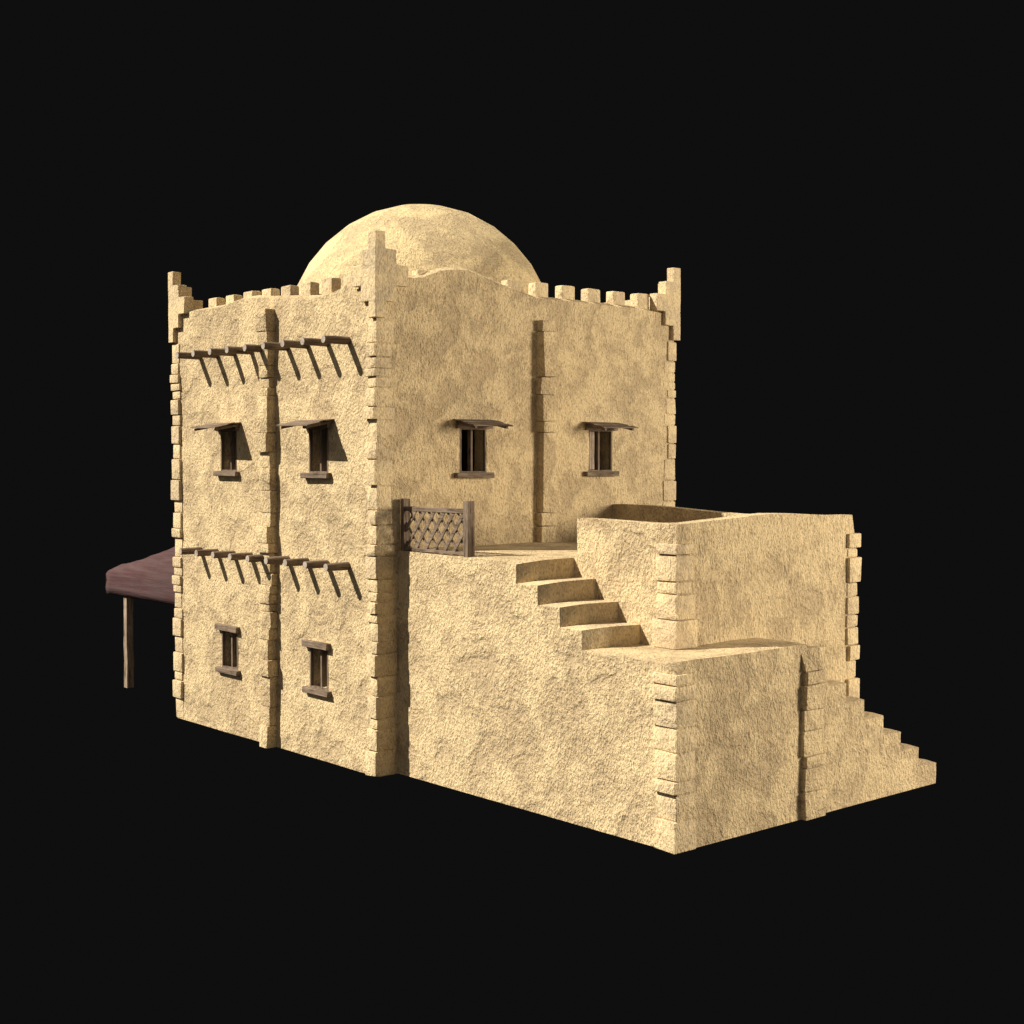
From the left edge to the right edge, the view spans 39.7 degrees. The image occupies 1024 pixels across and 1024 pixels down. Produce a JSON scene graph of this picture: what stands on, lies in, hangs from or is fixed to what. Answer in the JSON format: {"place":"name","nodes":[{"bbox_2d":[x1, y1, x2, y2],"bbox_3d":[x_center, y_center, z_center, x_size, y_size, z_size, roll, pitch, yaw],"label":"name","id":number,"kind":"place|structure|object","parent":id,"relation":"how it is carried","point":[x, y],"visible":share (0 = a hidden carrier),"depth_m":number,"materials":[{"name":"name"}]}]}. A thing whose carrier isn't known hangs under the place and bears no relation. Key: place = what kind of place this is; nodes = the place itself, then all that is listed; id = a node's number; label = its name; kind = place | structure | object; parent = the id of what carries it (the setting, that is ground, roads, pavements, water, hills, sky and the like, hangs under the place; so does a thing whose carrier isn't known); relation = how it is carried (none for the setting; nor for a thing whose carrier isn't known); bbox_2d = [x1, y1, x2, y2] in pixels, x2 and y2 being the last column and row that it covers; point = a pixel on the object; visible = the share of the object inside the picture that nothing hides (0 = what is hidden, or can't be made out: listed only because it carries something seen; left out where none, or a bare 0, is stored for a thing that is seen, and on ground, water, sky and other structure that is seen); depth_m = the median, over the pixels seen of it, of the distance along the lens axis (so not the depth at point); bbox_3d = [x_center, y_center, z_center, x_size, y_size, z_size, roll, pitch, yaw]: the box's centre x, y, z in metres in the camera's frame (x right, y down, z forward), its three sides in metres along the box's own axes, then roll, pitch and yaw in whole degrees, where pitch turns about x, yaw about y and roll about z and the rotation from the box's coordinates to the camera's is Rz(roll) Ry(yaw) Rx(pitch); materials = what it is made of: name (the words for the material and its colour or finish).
{"place":"outdoors","nodes":[
{"label":"outdoors","id":0,"kind":"place"},
{"bbox_2d":[168,204,680,776],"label":"tower house","id":1,"kind":"structure","parent":0,"point":[350,392],"depth_m":23.88,"materials":[{"name":"beige paint"}]},
{"bbox_2d":[106,546,175,687],"bbox_3d":[-5.400,1.865,30.884,5.136,3.780,4.701,-2,3,-41],"label":"cloth canopy","id":2,"kind":"object","parent":1,"relation":"attached to","point":[149,578],"visible":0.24,"depth_m":29.96,"materials":[{"name":"brown fabric"}]},
{"bbox_2d":[191,422,241,476],"bbox_3d":[-5.141,-1.115,25.167,0.783,0.962,0.906,-2,3,-41],"label":"window","id":3,"kind":"structure","parent":1,"relation":"in","point":[233,429],"depth_m":25.25,"materials":[{"name":"brown wood"}]},
{"bbox_2d":[215,623,240,675],"bbox_3d":[-4.998,2.460,25.479,0.353,0.873,0.787,-2,3,-41],"label":"window","id":4,"kind":"structure","parent":1,"relation":"in","point":[233,670],"depth_m":25.44,"materials":[{"name":"brown wood"}]},
{"bbox_2d":[276,419,333,478],"bbox_3d":[-3.238,-1.026,22.967,0.784,0.966,0.929,-2,3,-41],"label":"window","id":5,"kind":"structure","parent":1,"relation":"in","point":[312,425],"depth_m":23.07,"materials":[{"name":"brown wood"}]},
{"bbox_2d":[302,639,331,697],"bbox_3d":[-3.103,2.550,23.286,0.355,0.872,0.767,-2,3,-41],"label":"window","id":6,"kind":"structure","parent":1,"relation":"in","point":[324,647],"depth_m":23.25,"materials":[{"name":"brown wood"}]},
{"bbox_2d":[453,419,512,477],"bbox_3d":[-0.553,-1.026,22.960,0.850,0.963,0.785,-2,3,-41],"label":"window","id":7,"kind":"structure","parent":1,"relation":"in","point":[470,425],"depth_m":23.02,"materials":[{"name":"brown wood"}]},
{"bbox_2d":[582,422,638,475],"bbox_3d":[1.633,-1.104,24.847,0.869,0.963,0.783,-2,3,-41],"label":"window","id":8,"kind":"structure","parent":1,"relation":"in","point":[598,427],"depth_m":24.90,"materials":[{"name":"brown wood"}]},
{"bbox_2d":[0,0,1023,1023],"label":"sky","id":9,"kind":"structure","parent":0,"point":[834,188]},
{"bbox_2d":[397,503,936,853],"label":"stair terrace","id":10,"kind":"structure","parent":0,"point":[672,679],"depth_m":19.68,"materials":[{"name":"paint"}]},
{"bbox_2d":[401,499,474,559],"bbox_3d":[-1.140,0.249,21.475,0.138,0.875,1.662,-2,3,-41],"label":"lattice fence","id":11,"kind":"object","parent":10,"relation":"on","point":[466,519],"visible":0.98,"depth_m":21.36,"materials":[{"name":"brown wood"}]}
]}

